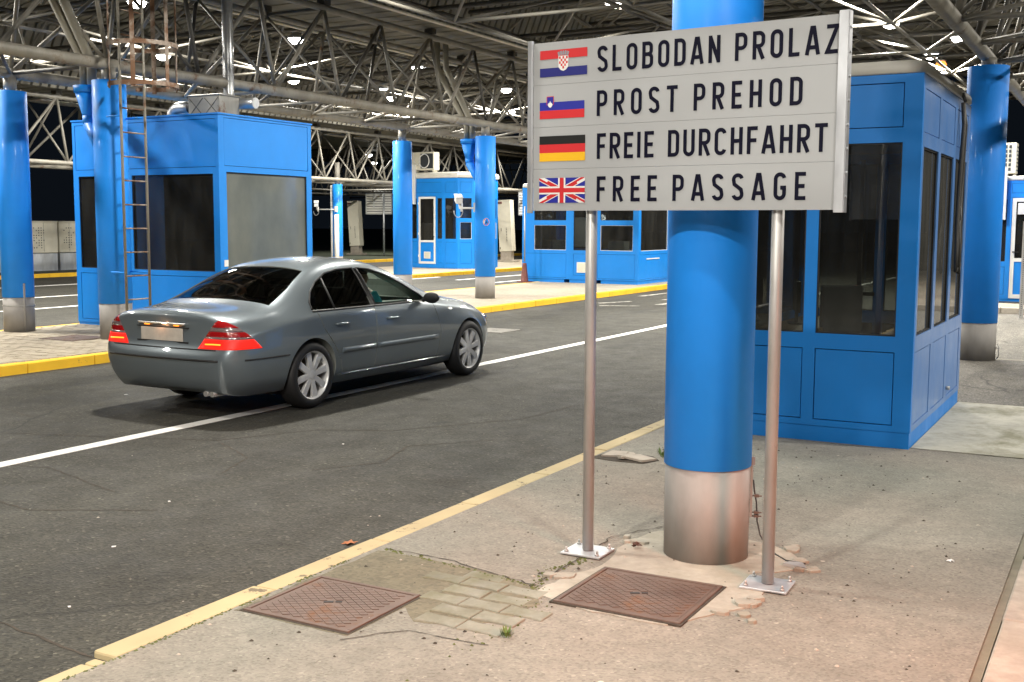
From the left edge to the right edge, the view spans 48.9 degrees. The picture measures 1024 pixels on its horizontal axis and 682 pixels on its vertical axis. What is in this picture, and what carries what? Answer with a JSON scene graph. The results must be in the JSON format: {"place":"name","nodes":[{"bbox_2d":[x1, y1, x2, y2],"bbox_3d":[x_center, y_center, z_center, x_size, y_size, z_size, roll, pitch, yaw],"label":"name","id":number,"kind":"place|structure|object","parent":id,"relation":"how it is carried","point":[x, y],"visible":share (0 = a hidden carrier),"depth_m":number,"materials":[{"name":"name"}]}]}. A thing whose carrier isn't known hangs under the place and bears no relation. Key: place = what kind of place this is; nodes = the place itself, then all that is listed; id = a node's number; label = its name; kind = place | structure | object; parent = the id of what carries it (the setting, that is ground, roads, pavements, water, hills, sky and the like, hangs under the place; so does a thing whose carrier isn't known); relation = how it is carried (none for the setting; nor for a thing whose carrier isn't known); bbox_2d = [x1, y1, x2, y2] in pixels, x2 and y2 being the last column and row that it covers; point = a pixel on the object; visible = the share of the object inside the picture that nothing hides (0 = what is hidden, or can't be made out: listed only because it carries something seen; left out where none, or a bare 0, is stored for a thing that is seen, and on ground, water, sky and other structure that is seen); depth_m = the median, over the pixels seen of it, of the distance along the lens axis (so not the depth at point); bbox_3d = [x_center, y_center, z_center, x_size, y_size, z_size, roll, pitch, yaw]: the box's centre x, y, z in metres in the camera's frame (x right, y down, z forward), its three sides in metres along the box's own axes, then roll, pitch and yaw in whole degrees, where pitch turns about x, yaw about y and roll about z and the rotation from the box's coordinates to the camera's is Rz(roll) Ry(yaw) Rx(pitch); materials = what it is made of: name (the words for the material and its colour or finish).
{"place":"outdoors","nodes":[
{"label":"outdoors","id":0,"kind":"place"},
{"bbox_2d":[0,245,1023,681],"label":"road","id":1,"kind":"structure","parent":0,"point":[126,567],"depth_m":8.66,"materials":[{"name":"asphalt"}]},
{"bbox_2d":[39,659,104,681],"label":"kerb","id":2,"kind":"structure","parent":1,"relation":"on","point":[73,671],"depth_m":4.49,"materials":[{"name":"yellow paint"}]},
{"bbox_2d":[0,246,521,274],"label":"traffic island","id":3,"kind":"structure","parent":1,"relation":"on","point":[372,254],"depth_m":59.68,"materials":[{"name":"concrete"}]},
{"bbox_2d":[32,221,57,270],"bbox_3d":[-16.365,-3.301,39.093,0.410,1.720,1.200,4,7,29],"label":"electrical cabinet","id":4,"kind":"object","parent":3,"relation":"on","point":[45,245],"visible":0.84,"depth_m":39.06,"materials":[{"name":"beige paint"}]},
{"bbox_2d":[57,221,76,269],"bbox_3d":[-15.846,-3.396,40.029,0.410,1.720,0.850,4,7,29],"label":"electrical cabinet","id":5,"kind":"object","parent":3,"relation":"on","point":[66,235],"visible":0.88,"depth_m":39.85,"materials":[{"name":"beige paint"}]},
{"bbox_2d":[346,201,366,254],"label":"barrier cabinet","id":6,"kind":"object","parent":3,"relation":"on","point":[355,225],"visible":1,"depth_m":60.65,"materials":[{"name":"metal"}]},
{"bbox_2d":[365,193,392,254],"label":"lane sign","id":7,"kind":"object","parent":3,"relation":"on","point":[383,203],"visible":1,"depth_m":61.56,"materials":[{"name":"metal"}]},
{"bbox_2d":[0,253,521,279],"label":"kerb","id":8,"kind":"structure","parent":1,"relation":"on","point":[46,275],"depth_m":37.67,"materials":[{"name":"yellow paint"}]},
{"bbox_2d":[0,404,579,657],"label":"road crack","id":9,"kind":"object","parent":1,"relation":"on","point":[55,643],"visible":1,"depth_m":8.33,"materials":[{"name":"asphalt"}]},
{"bbox_2d":[108,256,487,407],"bbox_3d":[-2.068,-0.220,12.471,2.180,1.448,4.818,4,7,30],"label":"passing car","id":10,"kind":"object","parent":1,"relation":"on","point":[302,331],"visible":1,"depth_m":11.05,"materials":[{"name":"grey paint"}]},
{"bbox_2d":[0,284,666,376],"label":"kerb","id":11,"kind":"structure","parent":1,"relation":"on","point":[10,369],"depth_m":14.44,"materials":[{"name":"yellow paint"}]},
{"bbox_2d":[7,281,666,363],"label":"traffic island","id":12,"kind":"structure","parent":1,"relation":"on","point":[511,293],"depth_m":28.21,"materials":[{"name":"concrete"}]},
{"bbox_2d":[0,323,107,363],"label":"block paving","id":13,"kind":"structure","parent":12,"relation":"on","point":[15,347],"depth_m":15.50,"materials":[{"name":"concrete"}]},
{"bbox_2d":[0,76,35,331],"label":"support column","id":14,"kind":"structure","parent":13,"relation":"on","point":[17,267],"depth_m":17.05,"materials":[{"name":"metal"}]},
{"bbox_2d":[48,0,132,339],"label":"support column","id":15,"kind":"structure","parent":13,"relation":"on","point":[97,100],"depth_m":16.04,"materials":[{"name":"metal"}]},
{"bbox_2d":[106,0,178,310],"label":"ladder","id":16,"kind":"object","parent":15,"relation":"attached to","point":[153,82],"visible":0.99,"depth_m":15.68,"materials":[{"name":"metal"}]},
{"bbox_2d":[0,0,533,146],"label":"lattice girder","id":17,"kind":"object","parent":15,"relation":"on","point":[13,48],"visible":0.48,"depth_m":21.17,"materials":[{"name":"metal"}]},
{"bbox_2d":[0,0,1023,144],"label":"canopy roof","id":18,"kind":"structure","parent":15,"relation":"on","point":[378,10],"depth_m":28.22,"materials":[{"name":"beige paint"}]},
{"bbox_2d":[0,0,105,15],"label":"cross truss","id":19,"kind":"object","parent":18,"relation":"attached to","point":[43,6],"visible":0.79,"depth_m":21.57,"materials":[{"name":"metal"}]},
{"bbox_2d":[0,0,183,25],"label":"cross truss","id":20,"kind":"object","parent":18,"relation":"attached to","point":[103,10],"visible":0.46,"depth_m":23.40,"materials":[{"name":"metal"}]},
{"bbox_2d":[31,0,283,49],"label":"cross truss","id":21,"kind":"object","parent":18,"relation":"attached to","point":[214,31],"visible":0.2,"depth_m":24.90,"materials":[{"name":"metal"}]},
{"bbox_2d":[90,11,301,51],"bbox_3d":[-7.169,-7.453,26.657,8.286,0.655,0.089,4,7,29],"label":"cross truss","id":22,"kind":"object","parent":18,"relation":"attached to","point":[269,31],"visible":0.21,"depth_m":26.76,"materials":[{"name":"metal"}]},
{"bbox_2d":[221,0,258,108],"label":"spiral duct","id":23,"kind":"object","parent":18,"relation":"attached to","point":[228,48],"visible":0.94,"depth_m":17.92,"materials":[{"name":"metal"}]},
{"bbox_2d":[145,23,373,67],"bbox_3d":[-6.308,-7.486,28.223,8.286,0.905,0.089,4,7,29],"label":"cross truss","id":24,"kind":"object","parent":18,"relation":"attached to","point":[336,51],"visible":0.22,"depth_m":27.98,"materials":[{"name":"metal"}]},
{"bbox_2d":[0,88,526,193],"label":"lattice girder","id":25,"kind":"object","parent":18,"relation":"attached to","point":[56,96],"visible":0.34,"depth_m":40.13,"materials":[{"name":"metal"}]},
{"bbox_2d":[311,133,540,198],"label":"canopy frame","id":26,"kind":"object","parent":25,"relation":"attached to","point":[328,153],"visible":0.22,"depth_m":59.00,"materials":[{"name":"paint"}]},
{"bbox_2d":[0,0,533,124],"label":"space frame","id":27,"kind":"object","parent":18,"relation":"attached to","point":[40,16],"visible":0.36,"depth_m":27.47,"materials":[{"name":"grey paint"}]},
{"bbox_2d":[192,34,390,68],"bbox_3d":[-5.446,-7.767,29.763,8.286,0.655,0.089,4,7,29],"label":"cross truss","id":28,"kind":"object","parent":18,"relation":"attached to","point":[277,38],"visible":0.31,"depth_m":30.14,"materials":[{"name":"metal"}]},
{"bbox_2d":[237,43,462,82],"bbox_3d":[-4.585,-7.800,31.329,8.286,0.905,0.089,4,7,29],"label":"cross truss","id":29,"kind":"object","parent":18,"relation":"attached to","point":[423,69],"visible":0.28,"depth_m":31.29,"materials":[{"name":"metal"}]},
{"bbox_2d":[277,52,458,82],"bbox_3d":[-3.723,-8.081,32.870,8.286,0.655,0.089,4,7,29],"label":"cross truss","id":30,"kind":"object","parent":18,"relation":"attached to","point":[368,55],"visible":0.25,"depth_m":33.25,"materials":[{"name":"metal"}]},
{"bbox_2d":[317,60,521,94],"bbox_3d":[-2.863,-8.114,34.436,8.286,0.905,0.089,4,7,29],"label":"cross truss","id":31,"kind":"object","parent":18,"relation":"attached to","point":[422,88],"visible":0.16,"depth_m":34.67,"materials":[{"name":"metal"}]},
{"bbox_2d":[393,74,525,105],"bbox_3d":[-1.140,-8.428,37.542,8.286,0.905,0.089,4,7,29],"label":"cross truss","id":32,"kind":"object","parent":18,"relation":"attached to","point":[499,99],"visible":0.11,"depth_m":37.67,"materials":[{"name":"metal"}]},
{"bbox_2d":[415,0,535,12],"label":"cross truss","id":33,"kind":"object","parent":18,"relation":"attached to","point":[468,5],"visible":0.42,"depth_m":21.10,"materials":[{"name":"metal"}]},
{"bbox_2d":[468,0,598,13],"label":"cross truss","id":34,"kind":"object","parent":18,"relation":"attached to","point":[493,9],"visible":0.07,"depth_m":22.52,"materials":[{"name":"metal"}]},
{"bbox_2d":[376,0,1023,97],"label":"space frame","id":35,"kind":"object","parent":18,"relation":"attached to","point":[626,5],"visible":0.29,"depth_m":20.55,"materials":[{"name":"grey paint"}]},
{"bbox_2d":[506,0,955,39],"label":"cross truss","id":36,"kind":"object","parent":18,"relation":"attached to","point":[795,11],"visible":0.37,"depth_m":23.25,"materials":[{"name":"metal"}]},
{"bbox_2d":[546,0,1004,38],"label":"cross truss","id":37,"kind":"object","parent":18,"relation":"attached to","point":[765,19],"visible":0.41,"depth_m":25.02,"materials":[{"name":"metal"}]},
{"bbox_2d":[588,0,1023,39],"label":"cross truss","id":38,"kind":"object","parent":18,"relation":"attached to","point":[944,30],"visible":0.21,"depth_m":24.52,"materials":[{"name":"metal"}]},
{"bbox_2d":[618,0,1020,41],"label":"cross truss","id":39,"kind":"object","parent":18,"relation":"attached to","point":[904,10],"visible":0.03,"depth_m":25.83,"materials":[{"name":"metal"}]},
{"bbox_2d":[852,18,1023,62],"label":"cross truss","id":40,"kind":"object","parent":18,"relation":"attached to","point":[926,23],"visible":0.2,"depth_m":27.37,"materials":[{"name":"metal"}]},
{"bbox_2d":[852,39,1023,75],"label":"cross truss","id":41,"kind":"object","parent":18,"relation":"attached to","point":[940,44],"visible":0.15,"depth_m":30.43,"materials":[{"name":"metal"}]},
{"bbox_2d":[852,46,1023,70],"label":"cross truss","id":42,"kind":"object","parent":18,"relation":"attached to","point":[951,67],"visible":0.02,"depth_m":32.07,"materials":[{"name":"metal"}]},
{"bbox_2d":[70,112,312,324],"bbox_3d":[-5.266,-1.945,18.703,3.200,3.325,2.210,4,7,29],"label":"control booth","id":43,"kind":"object","parent":13,"relation":"on","point":[226,190],"visible":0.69,"depth_m":17.63,"materials":[{"name":"blue paint"}]},
{"bbox_2d":[79,176,96,267],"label":"window","id":44,"kind":"structure","parent":43,"relation":"in","point":[86,184],"depth_m":18.40,"materials":[{"name":"black glass"}]},
{"bbox_2d":[132,174,214,271],"bbox_3d":[-5.252,-1.835,17.481,1.720,1.480,0.021,4,7,29],"label":"window","id":45,"kind":"structure","parent":43,"relation":"in","point":[181,206],"depth_m":17.46,"materials":[{"name":"black glass"}]},
{"bbox_2d":[166,94,240,114],"bbox_3d":[-5.017,-3.708,17.990,1.378,0.359,0.490,4,7,29],"label":"ventilation unit","id":46,"kind":"object","parent":43,"relation":"on","point":[221,103],"visible":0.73,"depth_m":17.68,"materials":[{"name":"paint"}]},
{"bbox_2d":[226,172,306,267],"bbox_3d":[-3.891,-1.894,17.963,0.021,1.510,1.890,4,7,29],"label":"window","id":47,"kind":"structure","parent":43,"relation":"in","point":[267,218],"depth_m":17.90,"materials":[{"name":"grey glass"}]},
{"bbox_2d":[40,335,99,340],"bbox_3d":[-6.341,-0.039,16.340,0.730,0.020,0.680,4,7,29],"label":"manhole cover","id":48,"kind":"object","parent":12,"relation":"on","point":[74,337],"visible":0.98,"depth_m":16.26,"materials":[{"name":"metal"}]},
{"bbox_2d":[393,129,411,284],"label":"support column","id":49,"kind":"structure","parent":12,"relation":"on","point":[402,208],"depth_m":26.13,"materials":[{"name":"metal"}]},
{"bbox_2d":[434,42,495,298],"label":"support column","id":50,"kind":"structure","parent":12,"relation":"on","point":[482,167],"depth_m":25.39,"materials":[{"name":"metal"}]},
{"bbox_2d":[522,183,668,284],"bbox_3d":[2.504,-3.216,33.470,3.760,2.880,2.460,4,7,29],"label":"control booth","id":51,"kind":"object","parent":12,"relation":"on","point":[632,247],"visible":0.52,"depth_m":32.53,"materials":[{"name":"blue paint"}]},
{"bbox_2d":[534,225,565,249],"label":"window","id":52,"kind":"structure","parent":51,"relation":"in","point":[546,237],"depth_m":32.91,"materials":[{"name":"black glass"}]},
{"bbox_2d":[535,211,565,219],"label":"window","id":53,"kind":"structure","parent":51,"relation":"in","point":[539,215],"depth_m":32.85,"materials":[{"name":"black glass"}]},
{"bbox_2d":[574,211,585,249],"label":"window","id":54,"kind":"structure","parent":51,"relation":"in","point":[579,216],"depth_m":32.43,"materials":[{"name":"black glass"}]},
{"bbox_2d":[600,225,632,250],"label":"window","id":55,"kind":"structure","parent":51,"relation":"in","point":[613,237],"depth_m":31.90,"materials":[{"name":"black glass"}]},
{"bbox_2d":[601,210,632,220],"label":"window","id":56,"kind":"structure","parent":51,"relation":"in","point":[605,215],"depth_m":31.83,"materials":[{"name":"black glass"}]},
{"bbox_2d":[641,210,667,250],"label":"window","id":57,"kind":"structure","parent":51,"relation":"in","point":[654,223],"depth_m":32.62,"materials":[{"name":"black glass"}]},
{"bbox_2d":[94,419,664,660],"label":"kerb","id":58,"kind":"structure","parent":1,"relation":"on","point":[142,638],"depth_m":5.86,"materials":[{"name":"yellow paint"}]},
{"bbox_2d":[0,277,895,466],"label":"road marking","id":59,"kind":"object","parent":1,"relation":"on","point":[96,444],"visible":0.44,"depth_m":10.58,"materials":[{"name":"white paint"}]},
{"bbox_2d":[378,259,521,273],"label":"traffic island","id":60,"kind":"structure","parent":1,"relation":"on","point":[415,270],"depth_m":41.88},
{"bbox_2d":[330,162,342,257],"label":"support column","id":61,"kind":"structure","parent":60,"relation":"on","point":[336,196],"depth_m":40.46,"materials":[{"name":"metal"}]},
{"bbox_2d":[412,172,498,268],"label":"control booth","id":62,"kind":"object","parent":60,"relation":"on","point":[443,235],"visible":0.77,"depth_m":42.63,"materials":[{"name":"blue paint"}]},
{"bbox_2d":[412,152,438,171],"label":"air conditioner","id":63,"kind":"object","parent":62,"relation":"on","point":[424,161],"visible":1,"depth_m":42.88,"materials":[{"name":"beige paint"}]},
{"bbox_2d":[418,197,435,263],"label":"door","id":64,"kind":"structure","parent":62,"relation":"in","point":[427,205],"depth_m":43.09,"materials":[{"name":"white paint"}]},
{"bbox_2d":[445,198,455,238],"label":"window","id":65,"kind":"structure","parent":62,"relation":"in","point":[450,205],"depth_m":42.44,"materials":[{"name":"black glass"}]},
{"bbox_2d":[460,222,471,238],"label":"window","id":66,"kind":"structure","parent":62,"relation":"in","point":[465,227],"depth_m":42.41,"materials":[{"name":"black glass"}]},
{"bbox_2d":[498,200,519,261],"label":"barrier cabinet","id":67,"kind":"object","parent":60,"relation":"on","point":[506,228],"visible":0.91,"depth_m":50.13,"materials":[{"name":"beige paint"}]},
{"bbox_2d":[416,267,521,277],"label":"kerb","id":68,"kind":"structure","parent":1,"relation":"on","point":[462,272],"depth_m":39.90,"materials":[{"name":"yellow paint"}]},
{"bbox_2d":[32,372,983,680],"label":"grit","id":69,"kind":"object","parent":1,"relation":"on","point":[578,568],"visible":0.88,"depth_m":5.88,"materials":[{"name":"gravel"}]},
{"bbox_2d":[957,359,1023,406],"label":"asphalt patch","id":70,"kind":"object","parent":1,"relation":"on","point":[997,382],"depth_m":12.81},
{"bbox_2d":[960,57,1009,360],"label":"support column","id":71,"kind":"structure","parent":70,"relation":"on","point":[988,80],"depth_m":14.68,"materials":[{"name":"metal"}]},
{"bbox_2d":[925,0,1023,105],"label":"lattice girder","id":72,"kind":"object","parent":71,"relation":"on","point":[953,17],"visible":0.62,"depth_m":13.53,"materials":[{"name":"metal"}]},
{"bbox_2d":[970,535,1023,681],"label":"kerb joint","id":73,"kind":"object","parent":1,"relation":"on","point":[985,653],"depth_m":5.09,"materials":[{"name":"concrete"}]},
{"bbox_2d":[982,559,1023,681],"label":"kerb","id":74,"kind":"structure","parent":1,"relation":"on","point":[1006,662],"depth_m":4.80,"materials":[{"name":"concrete"}]},
{"bbox_2d":[995,314,1023,359],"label":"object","id":75,"kind":"structure","parent":1,"relation":"on","point":[1010,336],"depth_m":18.32,"materials":[{"name":"concrete"}]},
{"bbox_2d":[1018,221,1023,317],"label":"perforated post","id":76,"kind":"object","parent":75,"relation":"on","point":[1021,301],"visible":1,"depth_m":22.08,"materials":[{"name":"metal"}]},
{"bbox_2d":[998,303,1023,307],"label":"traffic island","id":77,"kind":"structure","parent":1,"relation":"on","point":[1014,305],"depth_m":24.09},
{"bbox_2d":[999,176,1023,301],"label":"control booth","id":78,"kind":"object","parent":77,"relation":"on","point":[1011,254],"visible":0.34,"depth_m":25.15,"materials":[{"name":"blue paint"}]},
{"bbox_2d":[1005,143,1018,175],"bbox_3d":[11.174,-4.082,25.414,0.426,0.740,0.406,4,7,29],"label":"air conditioner","id":79,"kind":"object","parent":78,"relation":"on","point":[1011,162],"visible":0.53,"depth_m":25.20,"materials":[{"name":"beige paint"}]},
{"bbox_2d":[1008,198,1023,298],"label":"door","id":80,"kind":"structure","parent":78,"relation":"in","point":[1017,219],"depth_m":25.12,"materials":[{"name":"white paint"}]},
{"bbox_2d":[27,67,1023,232],"label":"sky","id":81,"kind":"structure","parent":0,"point":[52,190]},
{"bbox_2d":[59,358,1023,681],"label":"pavement","id":82,"kind":"structure","parent":0,"point":[875,534],"depth_m":5.35,"materials":[{"name":"concrete"}]},
{"bbox_2d":[62,548,592,680],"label":"moss","id":83,"kind":"object","parent":82,"relation":"on","point":[395,551],"visible":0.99,"depth_m":5.54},
{"bbox_2d":[240,575,420,634],"bbox_3d":[-0.836,1.229,5.276,0.630,0.020,0.600,4,7,29],"label":"manhole cover","id":84,"kind":"object","parent":82,"relation":"on","point":[341,606],"visible":1,"depth_m":5.24,"materials":[{"name":"metal"}]},
{"bbox_2d":[234,550,539,635],"bbox_3d":[-0.490,1.228,5.377,1.189,0.020,1.134,4,7,29],"label":"soil bed","id":85,"kind":"object","parent":82,"relation":"on","point":[388,569],"visible":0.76,"depth_m":5.64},
{"bbox_2d":[414,571,552,637],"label":"paving stones","id":86,"kind":"object","parent":82,"relation":"on","point":[489,617],"visible":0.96,"depth_m":5.25,"materials":[{"name":"stone"}]},
{"bbox_2d":[594,450,658,463],"bbox_3d":[0.879,0.877,8.595,0.500,0.033,0.330,4,7,29],"label":"broken drain cover","id":87,"kind":"object","parent":82,"relation":"on","point":[623,456],"visible":0.98,"depth_m":8.54,"materials":[{"name":"concrete"}]},
{"bbox_2d":[538,531,806,625],"bbox_3d":[0.882,1.191,5.768,1.041,0.020,1.566,4,7,29],"label":"concrete collar","id":88,"kind":"object","parent":82,"relation":"on","point":[649,558],"visible":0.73,"depth_m":5.80,"materials":[{"name":"concrete"}]},
{"bbox_2d":[549,566,726,627],"bbox_3d":[0.613,1.217,5.407,0.660,0.020,0.630,4,7,29],"label":"manhole cover","id":89,"kind":"object","parent":88,"relation":"on","point":[675,602],"visible":1,"depth_m":5.37,"materials":[{"name":"metal"}]},
{"bbox_2d":[527,9,852,594],"bbox_3d":[0.830,-0.183,5.696,1.719,2.726,0.236,4,7,33],"label":"information sign","id":90,"kind":"object","parent":88,"relation":"on","point":[761,109],"visible":1,"depth_m":5.50,"materials":[{"name":"metal"}]},
{"bbox_2d":[663,0,806,568],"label":"support column","id":91,"kind":"structure","parent":88,"relation":"on","point":[709,459],"depth_m":5.81,"materials":[{"name":"metal"}]},
{"bbox_2d":[543,534,820,624],"bbox_3d":[0.933,1.170,5.849,1.210,0.029,1.320,4,7,29],"label":"concrete rubble","id":92,"kind":"object","parent":82,"relation":"on","point":[753,601],"visible":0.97,"depth_m":5.66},
{"bbox_2d":[340,401,1023,644],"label":"pavement crack","id":93,"kind":"object","parent":82,"relation":"on","point":[541,579],"visible":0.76,"depth_m":5.76,"materials":[{"name":"concrete"}]},
{"bbox_2d":[752,60,971,449],"bbox_3d":[3.131,-0.821,10.412,1.693,3.055,2.846,4,7,29],"label":"control booth","id":94,"kind":"object","parent":82,"relation":"on","point":[886,378],"visible":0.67,"depth_m":9.27,"materials":[{"name":"blue paint"}]},
{"bbox_2d":[755,210,771,326],"bbox_3d":[2.433,-0.663,10.820,0.006,2.150,0.760,4,7,29],"label":"window","id":95,"kind":"structure","parent":94,"relation":"in","point":[764,216],"depth_m":10.77,"materials":[{"name":"black glass"}]},
{"bbox_2d":[782,210,799,311],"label":"window","id":96,"kind":"structure","parent":94,"relation":"in","point":[792,217],"depth_m":11.60,"materials":[{"name":"black glass"}]},
{"bbox_2d":[787,279,801,324],"bbox_3d":[2.767,-0.379,10.940,0.160,0.420,0.480,1,6,10],"label":"monitor","id":97,"kind":"object","parent":94,"relation":"on","point":[797,297],"visible":0.96,"depth_m":10.83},
{"bbox_2d":[819,285,862,332],"bbox_3d":[3.167,0.003,10.428,0.502,1.018,0.525,-1,6,-11],"label":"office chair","id":98,"kind":"object","parent":94,"relation":"in","point":[840,308],"visible":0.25,"depth_m":10.59,"materials":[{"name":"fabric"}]},
{"bbox_2d":[816,142,902,336],"bbox_3d":[2.774,-0.809,9.020,0.630,1.525,0.013,4,7,29],"label":"window","id":99,"kind":"structure","parent":94,"relation":"in","point":[901,143],"depth_m":8.97,"materials":[{"name":"black glass"}]},
{"bbox_2d":[883,164,900,310],"bbox_3d":[4.107,-1.043,11.435,0.600,1.505,0.021,4,7,29],"label":"window","id":100,"kind":"structure","parent":94,"relation":"in","point":[889,164],"depth_m":11.57,"materials":[{"name":"black glass"}]},
{"bbox_2d":[916,147,936,335],"bbox_3d":[3.383,-0.813,9.229,0.021,1.495,0.750,4,7,29],"label":"window","id":101,"kind":"structure","parent":94,"relation":"in","point":[928,163],"depth_m":9.35,"materials":[{"name":"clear glass"}]},
{"bbox_2d":[934,154,951,326],"bbox_3d":[3.811,-0.891,10.000,0.021,1.495,0.760,4,7,29],"label":"window","id":102,"kind":"structure","parent":94,"relation":"in","point":[946,162],"depth_m":10.14,"materials":[{"name":"black glass"}]},
{"bbox_2d":[949,159,964,318],"bbox_3d":[4.245,-0.970,10.784,0.021,1.495,0.760,4,7,29],"label":"window","id":103,"kind":"structure","parent":94,"relation":"in","point":[954,283],"depth_m":10.85,"materials":[{"name":"black glass"}]},
{"bbox_2d":[954,93,967,273],"bbox_3d":[4.162,-1.455,10.446,0.072,1.672,0.296,4,7,29],"label":"hanging hose","id":104,"kind":"object","parent":94,"relation":"hanging from","point":[958,223],"visible":1,"depth_m":10.41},
{"bbox_2d":[911,402,1023,458],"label":"concrete slab","id":105,"kind":"structure","parent":82,"relation":"on","point":[996,430],"depth_m":9.70,"materials":[{"name":"concrete"}]},
{"bbox_2d":[312,228,897,253],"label":"ground","id":106,"kind":"structure","parent":0,"point":[840,242],"depth_m":134.42,"materials":[{"name":"plant"}]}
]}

